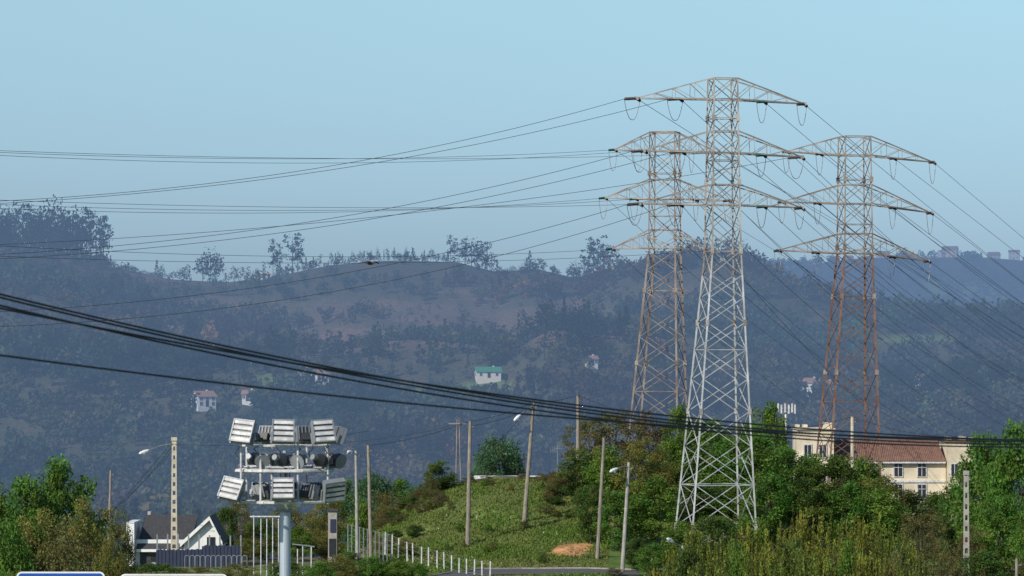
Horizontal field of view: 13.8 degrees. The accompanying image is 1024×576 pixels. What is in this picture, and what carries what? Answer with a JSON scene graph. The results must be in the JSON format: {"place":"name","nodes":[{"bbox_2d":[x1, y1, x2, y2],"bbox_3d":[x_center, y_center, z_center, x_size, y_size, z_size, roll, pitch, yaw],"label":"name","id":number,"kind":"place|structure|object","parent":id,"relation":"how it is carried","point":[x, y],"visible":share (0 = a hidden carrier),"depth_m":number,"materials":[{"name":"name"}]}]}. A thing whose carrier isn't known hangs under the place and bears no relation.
{"place":"outdoors","nodes":[
{"label":"outdoors","id":0,"kind":"place"},
{"bbox_2d":[0,251,1023,575],"bbox_3d":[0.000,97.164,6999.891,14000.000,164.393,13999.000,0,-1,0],"label":"ground","id":1,"kind":"structure","parent":0,"point":[340,299],"depth_m":1786.68,"materials":[{"name":"plant"}]},
{"bbox_2d":[0,515,37,575],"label":"broadleaf tree","id":2,"kind":"object","parent":1,"relation":"on","point":[23,555],"visible":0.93,"depth_m":267.40,"materials":[{"name":"green plant"}]},
{"bbox_2d":[0,471,59,571],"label":"broadleaf tree","id":3,"kind":"object","parent":1,"relation":"on","point":[23,489],"visible":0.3,"depth_m":295.32,"materials":[{"name":"green plant"}]},
{"bbox_2d":[2,506,80,572],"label":"budding tree","id":4,"kind":"object","parent":1,"relation":"on","point":[47,535],"visible":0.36,"depth_m":275.58,"materials":[{"name":"green plant"}]},
{"bbox_2d":[31,515,92,571],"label":"bramble bush","id":5,"kind":"object","parent":1,"relation":"on","point":[71,561],"visible":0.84,"depth_m":269.34,"materials":[{"name":"green plant"}]},
{"bbox_2d":[23,453,113,570],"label":"broadleaf tree","id":6,"kind":"object","parent":1,"relation":"on","point":[57,479],"visible":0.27,"depth_m":299.43,"materials":[{"name":"green plant"}]},
{"bbox_2d":[50,495,133,575],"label":"budding tree","id":7,"kind":"object","parent":1,"relation":"on","point":[79,524],"visible":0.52,"depth_m":287.58,"materials":[{"name":"green plant"}]},
{"bbox_2d":[90,532,130,575],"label":"budding tree","id":8,"kind":"object","parent":1,"relation":"on","point":[119,567],"visible":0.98,"depth_m":267.39,"materials":[{"name":"green plant"}]},
{"bbox_2d":[108,506,138,575],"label":"bramble bush","id":9,"kind":"object","parent":1,"relation":"on","point":[126,547],"visible":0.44,"depth_m":291.47,"materials":[{"name":"green plant"}]},
{"bbox_2d":[139,437,178,549],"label":"street lamp","id":10,"kind":"object","parent":1,"relation":"on","point":[174,497],"visible":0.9,"depth_m":365.67,"materials":[{"name":"concrete"}]},
{"bbox_2d":[126,520,224,565],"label":"walls","id":11,"kind":"structure","parent":1,"relation":"on","point":[206,530],"depth_m":375.56,"materials":[{"name":"white paint"}]},
{"bbox_2d":[135,513,227,551],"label":"roof","id":12,"kind":"structure","parent":11,"relation":"on","point":[153,526],"depth_m":378.20,"materials":[{"name":"tile"}]},
{"bbox_2d":[156,534,241,566],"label":"blue fence","id":13,"kind":"object","parent":1,"relation":"on","point":[174,557],"visible":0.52,"depth_m":361.66,"materials":[{"name":"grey metal"}]},
{"bbox_2d":[191,390,217,411],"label":"farmhouse","id":14,"kind":"object","parent":1,"relation":"on","point":[205,400],"visible":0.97,"depth_m":1522.89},
{"bbox_2d":[209,506,240,545],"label":"oak tree","id":15,"kind":"object","parent":1,"relation":"on","point":[225,515],"visible":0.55,"depth_m":395.41,"materials":[{"name":"green plant"}]},
{"bbox_2d":[235,518,279,559],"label":"oak tree","id":16,"kind":"object","parent":1,"relation":"on","point":[249,528],"visible":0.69,"depth_m":395.44,"materials":[{"name":"green plant"}]},
{"bbox_2d":[217,418,347,575],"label":"floodlight mast","id":17,"kind":"object","parent":1,"relation":"on","point":[285,493],"visible":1,"depth_m":115.91,"materials":[{"name":"metal"}]},
{"bbox_2d":[250,515,314,575],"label":"white post frame","id":18,"kind":"object","parent":1,"relation":"on","point":[253,517],"visible":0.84,"depth_m":329.65,"materials":[{"name":"paint"}]},
{"bbox_2d":[275,526,317,560],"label":"broadleaf tree","id":19,"kind":"object","parent":1,"relation":"on","point":[305,537],"visible":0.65,"depth_m":393.98,"materials":[{"name":"green plant"}]},
{"bbox_2d":[295,510,327,556],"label":"budding tree","id":20,"kind":"object","parent":1,"relation":"on","point":[315,528],"visible":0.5,"depth_m":403.24,"materials":[{"name":"green plant"}]},
{"bbox_2d":[305,501,346,557],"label":"budding tree","id":21,"kind":"object","parent":1,"relation":"on","point":[335,505],"visible":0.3,"depth_m":519.39,"materials":[{"name":"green plant"}]},
{"bbox_2d":[327,509,338,561],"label":"concrete pillar","id":22,"kind":"structure","parent":1,"relation":"on","point":[332,532],"depth_m":386.63,"materials":[{"name":"grey concrete"}]},
{"bbox_2d":[321,553,358,575],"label":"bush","id":23,"kind":"object","parent":1,"relation":"on","point":[350,569],"visible":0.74,"depth_m":321.24,"materials":[{"name":"green plant"}]},
{"bbox_2d":[344,497,378,551],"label":"broadleaf tree","id":24,"kind":"object","parent":1,"relation":"on","point":[363,515],"visible":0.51,"depth_m":458.95,"materials":[{"name":"green plant"}]},
{"bbox_2d":[363,445,372,557],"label":"utility pole","id":25,"kind":"object","parent":1,"relation":"on","point":[369,505],"visible":0.9,"depth_m":349.62,"materials":[{"name":"grey wood"}]},
{"bbox_2d":[102,395,994,518],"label":"service wire","id":26,"kind":"object","parent":25,"relation":"attached to","point":[455,426],"visible":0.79,"depth_m":362.78,"materials":[{"name":"black rubber"}]},
{"bbox_2d":[340,470,396,538],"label":"spring tree","id":27,"kind":"object","parent":1,"relation":"on","point":[378,484],"visible":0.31,"depth_m":518.83,"materials":[{"name":"green plant"}]},
{"bbox_2d":[350,555,400,575],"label":"broadleaf tree","id":28,"kind":"object","parent":1,"relation":"on","point":[372,564],"visible":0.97,"depth_m":325.09,"materials":[{"name":"green plant"}]},
{"bbox_2d":[384,532,490,575],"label":"concrete post fence","id":29,"kind":"object","parent":1,"relation":"on","point":[436,563],"visible":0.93,"depth_m":345.61,"materials":[{"name":"white paint"}]},
{"bbox_2d":[422,460,456,489],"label":"oak tree","id":30,"kind":"object","parent":1,"relation":"on","point":[433,469],"visible":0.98,"depth_m":383.34,"materials":[{"name":"green plant"}]},
{"bbox_2d":[465,421,474,544],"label":"utility pole","id":31,"kind":"object","parent":1,"relation":"on","point":[468,502],"visible":0.97,"depth_m":357.13,"materials":[{"name":"grey wood"}]},
{"bbox_2d":[362,477,608,575],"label":"grass","id":32,"kind":"structure","parent":1,"relation":"on","point":[502,548],"depth_m":361.32,"materials":[{"name":"green plant"}]},
{"bbox_2d":[473,366,501,383],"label":"green roofed barn","id":33,"kind":"structure","parent":1,"relation":"on","point":[483,375],"depth_m":1573.91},
{"bbox_2d":[471,446,504,478],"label":"spring tree","id":34,"kind":"object","parent":1,"relation":"on","point":[490,463],"visible":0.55,"depth_m":451.17,"materials":[{"name":"green plant"}]},
{"bbox_2d":[466,433,524,477],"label":"spring tree","id":35,"kind":"object","parent":1,"relation":"on","point":[504,448],"visible":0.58,"depth_m":454.15,"materials":[{"name":"green plant"}]},
{"bbox_2d":[0,236,1023,557],"bbox_3d":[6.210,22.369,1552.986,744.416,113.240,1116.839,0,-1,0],"label":"hillside forest","id":36,"kind":"object","parent":1,"relation":"on","point":[72,292],"visible":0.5,"depth_m":1562.46,"materials":[{"name":"plant"}]},
{"bbox_2d":[0,296,1023,478],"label":"woodland grove","id":37,"kind":"object","parent":1,"relation":"on","point":[588,322],"visible":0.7,"depth_m":1569.43,"materials":[{"name":"plant"}]},
{"bbox_2d":[0,194,1023,308],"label":"ridge trees","id":38,"kind":"object","parent":1,"relation":"on","point":[40,229],"visible":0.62,"depth_m":2068.38,"materials":[{"name":"plant"}]},
{"bbox_2d":[514,403,536,521],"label":"street lamp","id":39,"kind":"object","parent":1,"relation":"on","point":[526,492],"visible":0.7,"depth_m":365.13,"materials":[{"name":"grey concrete"}]},
{"bbox_2d":[555,448,598,503],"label":"oak tree","id":40,"kind":"object","parent":1,"relation":"on","point":[575,470],"visible":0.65,"depth_m":371.20,"materials":[{"name":"green plant"}]},
{"bbox_2d":[560,413,608,479],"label":"budding tree","id":41,"kind":"object","parent":1,"relation":"on","point":[586,426],"visible":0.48,"depth_m":385.71,"materials":[{"name":"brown plant"}]},
{"bbox_2d":[571,483,610,543],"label":"oak tree","id":42,"kind":"object","parent":1,"relation":"on","point":[588,495],"visible":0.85,"depth_m":357.44,"materials":[{"name":"green plant"}]},
{"bbox_2d":[595,438,608,558],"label":"utility pole","id":43,"kind":"object","parent":1,"relation":"on","point":[597,555],"visible":1,"depth_m":350.62,"materials":[{"name":"grey wood"}]},
{"bbox_2d":[577,444,639,509],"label":"broadleaf tree","id":44,"kind":"object","parent":1,"relation":"on","point":[611,460],"visible":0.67,"depth_m":367.13,"materials":[{"name":"green plant"}]},
{"bbox_2d":[589,407,649,476],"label":"budding tree","id":45,"kind":"object","parent":1,"relation":"on","point":[623,447],"visible":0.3,"depth_m":387.26,"materials":[{"name":"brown plant"}]},
{"bbox_2d":[609,462,633,570],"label":"street lamp","id":46,"kind":"object","parent":1,"relation":"on","point":[613,470],"visible":1,"depth_m":342.59,"materials":[{"name":"metal"}]},
{"bbox_2d":[590,490,653,550],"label":"broadleaf tree","id":47,"kind":"object","parent":1,"relation":"on","point":[614,506],"visible":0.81,"depth_m":355.22,"materials":[{"name":"green plant"}]},
{"bbox_2d":[607,435,679,513],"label":"budding tree","id":48,"kind":"object","parent":1,"relation":"on","point":[635,454],"visible":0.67,"depth_m":365.13,"materials":[{"name":"green plant"}]},
{"bbox_2d":[617,409,678,475],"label":"tree","id":49,"kind":"object","parent":1,"relation":"on","point":[653,436],"visible":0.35,"depth_m":389.09,"materials":[{"name":"green plant"}]},
{"bbox_2d":[618,474,685,548],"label":"broadleaf tree","id":50,"kind":"object","parent":1,"relation":"on","point":[668,498],"visible":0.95,"depth_m":355.80,"materials":[{"name":"green plant"}]},
{"bbox_2d":[632,542,675,575],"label":"broadleaf tree","id":51,"kind":"object","parent":1,"relation":"on","point":[648,550],"visible":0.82,"depth_m":336.97,"materials":[{"name":"green plant"}]},
{"bbox_2d":[604,131,730,479],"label":"transmission tower","id":52,"kind":"structure","parent":1,"relation":"on","point":[654,239],"depth_m":469.88,"materials":[{"name":"metal"}]},
{"bbox_2d":[645,436,702,503],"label":"broadleaf tree","id":53,"kind":"object","parent":1,"relation":"on","point":[674,447],"visible":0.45,"depth_m":370.92,"materials":[{"name":"green plant"}]},
{"bbox_2d":[658,402,702,471],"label":"broadleaf tree","id":54,"kind":"object","parent":1,"relation":"on","point":[677,411],"visible":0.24,"depth_m":394.98,"materials":[{"name":"green plant"}]},
{"bbox_2d":[658,519,705,563],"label":"broadleaf tree","id":55,"kind":"object","parent":1,"relation":"on","point":[679,533],"visible":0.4,"depth_m":341.39,"materials":[{"name":"green plant"}]},
{"bbox_2d":[662,543,705,575],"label":"oak tree","id":56,"kind":"object","parent":1,"relation":"on","point":[681,566],"visible":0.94,"depth_m":257.58,"materials":[{"name":"green plant"}]},
{"bbox_2d":[656,481,729,531],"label":"oak tree","id":57,"kind":"object","parent":1,"relation":"on","point":[699,514],"visible":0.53,"depth_m":362.72,"materials":[{"name":"green plant"}]},
{"bbox_2d":[667,520,722,575],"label":"willow shrub","id":58,"kind":"object","parent":1,"relation":"on","point":[699,546],"visible":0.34,"depth_m":263.37,"materials":[{"name":"green plant"}]},
{"bbox_2d":[683,514,740,566],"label":"oak tree","id":59,"kind":"object","parent":1,"relation":"on","point":[707,525],"visible":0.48,"depth_m":339.15,"materials":[{"name":"green plant"}]},
{"bbox_2d":[686,417,739,480],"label":"broadleaf tree","id":60,"kind":"object","parent":1,"relation":"on","point":[705,436],"visible":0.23,"depth_m":394.56,"materials":[{"name":"green plant"}]},
{"bbox_2d":[634,77,806,565],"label":"lattice pylon","id":61,"kind":"object","parent":1,"relation":"on","point":[738,99],"visible":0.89,"depth_m":349.89,"materials":[{"name":"metal"}]},
{"bbox_2d":[599,97,936,262],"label":"insulator strings","id":62,"kind":"object","parent":61,"relation":"attached to","point":[756,155],"visible":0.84,"depth_m":351.35},
{"bbox_2d":[599,99,935,281],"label":"jumper loops","id":63,"kind":"object","parent":62,"relation":"attached to","point":[756,207],"visible":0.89,"depth_m":428.47,"materials":[{"name":"metal"}]},
{"bbox_2d":[701,530,750,575],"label":"willow shrub","id":64,"kind":"object","parent":1,"relation":"on","point":[724,550],"visible":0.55,"depth_m":261.48,"materials":[{"name":"green plant"}]},
{"bbox_2d":[689,435,763,509],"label":"broadleaf tree","id":65,"kind":"object","parent":1,"relation":"on","point":[726,444],"visible":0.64,"depth_m":370.93,"materials":[{"name":"green plant"}]},
{"bbox_2d":[699,484,766,535],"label":"broadleaf tree","id":66,"kind":"object","parent":1,"relation":"on","point":[726,511],"visible":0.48,"depth_m":362.90,"materials":[{"name":"green plant"}]},
{"bbox_2d":[728,538,749,575],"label":"broadleaf tree","id":67,"kind":"object","parent":1,"relation":"on","point":[739,566],"visible":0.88,"depth_m":258.58,"materials":[{"name":"green plant"}]},
{"bbox_2d":[726,513,769,553],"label":"broadleaf tree","id":68,"kind":"object","parent":1,"relation":"on","point":[743,521],"visible":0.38,"depth_m":341.45,"materials":[{"name":"green plant"}]},
{"bbox_2d":[725,517,776,572],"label":"willow shrub","id":69,"kind":"object","parent":1,"relation":"on","point":[748,539],"visible":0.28,"depth_m":267.54,"materials":[{"name":"green plant"}]},
{"bbox_2d":[736,548,788,575],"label":"willow shrub","id":70,"kind":"object","parent":1,"relation":"on","point":[770,571],"visible":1,"depth_m":255.54,"materials":[{"name":"green plant"}]},
{"bbox_2d":[745,399,789,479],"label":"broadleaf tree","id":71,"kind":"object","parent":1,"relation":"on","point":[769,414],"visible":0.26,"depth_m":391.38,"materials":[{"name":"green plant"}]},
{"bbox_2d":[730,433,805,523],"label":"broadleaf tree","id":72,"kind":"object","parent":1,"relation":"on","point":[762,454],"visible":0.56,"depth_m":369.02,"materials":[{"name":"green plant"}]},
{"bbox_2d":[733,472,817,549],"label":"broadleaf tree","id":73,"kind":"object","parent":1,"relation":"on","point":[781,497],"visible":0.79,"depth_m":358.59,"materials":[{"name":"green plant"}]},
{"bbox_2d":[754,519,810,575],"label":"willow shrub","id":74,"kind":"object","parent":1,"relation":"on","point":[770,557],"visible":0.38,"depth_m":263.65,"materials":[{"name":"green plant"}]},
{"bbox_2d":[777,535,809,575],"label":"oak tree","id":75,"kind":"object","parent":1,"relation":"on","point":[797,543],"visible":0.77,"depth_m":258.62,"materials":[{"name":"green plant"}]},
{"bbox_2d":[765,446,824,521],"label":"broadleaf tree","id":76,"kind":"object","parent":1,"relation":"on","point":[793,458],"visible":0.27,"depth_m":373.04,"materials":[{"name":"green plant"}]},
{"bbox_2d":[779,504,835,575],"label":"willow shrub","id":77,"kind":"object","parent":1,"relation":"on","point":[807,533],"visible":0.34,"depth_m":267.74,"materials":[{"name":"green plant"}]},
{"bbox_2d":[780,475,847,549],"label":"oak tree","id":78,"kind":"object","parent":1,"relation":"on","point":[810,497],"visible":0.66,"depth_m":359.00,"materials":[{"name":"green plant"}]},
{"bbox_2d":[789,542,845,575],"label":"willow shrub","id":79,"kind":"object","parent":1,"relation":"on","point":[808,569],"visible":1,"depth_m":255.54,"materials":[{"name":"green plant"}]},
{"bbox_2d":[807,452,865,527],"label":"oak tree","id":80,"kind":"object","parent":1,"relation":"on","point":[838,466],"visible":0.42,"depth_m":372.77,"materials":[{"name":"green plant"}]},
{"bbox_2d":[812,512,866,575],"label":"willow shrub","id":81,"kind":"object","parent":1,"relation":"on","point":[828,552],"visible":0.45,"depth_m":263.35,"materials":[{"name":"green plant"}]},
{"bbox_2d":[813,480,890,549],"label":"broadleaf tree","id":82,"kind":"object","parent":1,"relation":"on","point":[857,503],"visible":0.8,"depth_m":358.62,"materials":[{"name":"green plant"}]},
{"bbox_2d":[837,536,866,575],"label":"broadleaf tree","id":83,"kind":"object","parent":1,"relation":"on","point":[847,553],"visible":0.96,"depth_m":257.60,"materials":[{"name":"green plant"}]},
{"bbox_2d":[778,135,934,487],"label":"transmission tower","id":84,"kind":"structure","parent":1,"relation":"on","point":[845,233],"depth_m":429.86,"materials":[{"name":"metal"}]},
{"bbox_2d":[0,99,1023,445],"bbox_3d":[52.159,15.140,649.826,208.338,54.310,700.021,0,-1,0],"label":"power line","id":85,"kind":"object","parent":84,"relation":"attached to","point":[558,239],"visible":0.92,"depth_m":394.41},
{"bbox_2d":[829,455,892,533],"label":"broadleaf tree","id":86,"kind":"object","parent":1,"relation":"on","point":[862,469],"visible":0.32,"depth_m":373.26,"materials":[{"name":"green plant"}]},
{"bbox_2d":[832,510,893,575],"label":"willow shrub","id":87,"kind":"object","parent":1,"relation":"on","point":[862,538],"visible":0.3,"depth_m":267.37,"materials":[{"name":"green plant"}]},
{"bbox_2d":[843,549,887,575],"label":"willow shrub","id":88,"kind":"object","parent":1,"relation":"on","point":[866,569],"visible":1,"depth_m":255.92,"materials":[{"name":"green plant"}]},
{"bbox_2d":[843,486,914,547],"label":"broadleaf tree","id":89,"kind":"object","parent":1,"relation":"on","point":[882,504],"visible":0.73,"depth_m":358.70,"materials":[{"name":"green plant"}]},
{"bbox_2d":[792,422,974,518],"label":"cream mansion","id":90,"kind":"structure","parent":1,"relation":"on","point":[923,470],"depth_m":469.69,"materials":[{"name":"paint"}]},
{"bbox_2d":[803,444,958,515],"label":"windows","id":91,"kind":"structure","parent":90,"relation":"in","point":[807,448],"depth_m":469.57,"materials":[{"name":"white paint"}]},
{"bbox_2d":[858,474,911,532],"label":"budding tree","id":92,"kind":"object","parent":1,"relation":"on","point":[894,487],"visible":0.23,"depth_m":369.39,"materials":[{"name":"green plant"}]},
{"bbox_2d":[863,521,914,575],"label":"willow shrub","id":93,"kind":"object","parent":1,"relation":"on","point":[906,555],"visible":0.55,"depth_m":261.55,"materials":[{"name":"green plant"}]},
{"bbox_2d":[762,247,1023,309],"bbox_3d":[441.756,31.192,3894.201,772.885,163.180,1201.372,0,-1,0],"label":"distant forest","id":94,"kind":"object","parent":1,"relation":"on","point":[968,256],"visible":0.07,"depth_m":4098.78,"materials":[{"name":"green plant"}]},
{"bbox_2d":[891,489,941,537],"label":"oak tree","id":95,"kind":"object","parent":1,"relation":"on","point":[913,499],"visible":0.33,"depth_m":371.01,"materials":[{"name":"green plant"}]},
{"bbox_2d":[899,503,955,573],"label":"bramble bush","id":96,"kind":"object","parent":1,"relation":"on","point":[912,526],"visible":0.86,"depth_m":339.52,"materials":[{"name":"green plant"}]},
{"bbox_2d":[927,540,963,575],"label":"bramble bush","id":97,"kind":"object","parent":1,"relation":"on","point":[941,569],"visible":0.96,"depth_m":299.42,"materials":[{"name":"green plant"}]},
{"bbox_2d":[935,481,977,565],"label":"oak tree","id":98,"kind":"object","parent":1,"relation":"on","point":[951,533],"visible":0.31,"depth_m":343.15,"materials":[{"name":"green plant"}]},
{"bbox_2d":[960,471,971,575],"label":"utility pole","id":99,"kind":"object","parent":1,"relation":"on","point":[966,522],"visible":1,"depth_m":299.70,"materials":[{"name":"grey concrete"}]},
{"bbox_2d":[948,524,988,575],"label":"bramble bush","id":100,"kind":"object","parent":1,"relation":"on","point":[972,548],"visible":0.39,"depth_m":317.59,"materials":[{"name":"green plant"}]},
{"bbox_2d":[942,428,1016,563],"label":"broadleaf tree","id":101,"kind":"object","parent":1,"relation":"on","point":[980,458],"visible":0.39,"depth_m":333.12,"materials":[{"name":"green plant"}]},
{"bbox_2d":[957,548,1018,575],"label":"oak tree","id":102,"kind":"object","parent":1,"relation":"on","point":[992,561],"visible":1,"depth_m":299.06,"materials":[{"name":"green plant"}]},
{"bbox_2d":[967,493,1023,575],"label":"broadleaf tree","id":103,"kind":"object","parent":1,"relation":"on","point":[991,520],"visible":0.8,"depth_m":320.77,"materials":[{"name":"green plant"}]},
{"bbox_2d":[972,417,1023,575],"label":"broadleaf tree","id":104,"kind":"object","parent":1,"relation":"on","point":[1009,462],"visible":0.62,"depth_m":327.10,"materials":[{"name":"green plant"}]},
{"bbox_2d":[0,293,1023,447],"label":"overhead cable","id":105,"kind":"object","parent":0,"point":[676,425],"visible":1,"depth_m":73.07,"materials":[{"name":"black rubber"}]},
{"bbox_2d":[0,0,1023,281],"label":"sky","id":106,"kind":"structure","parent":0,"point":[291,84],"materials":[{"name":"blue"}]},
{"bbox_2d":[437,569,664,575],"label":"road","id":107,"kind":"structure","parent":0,"point":[534,571],"depth_m":342.23,"materials":[{"name":"asphalt"}]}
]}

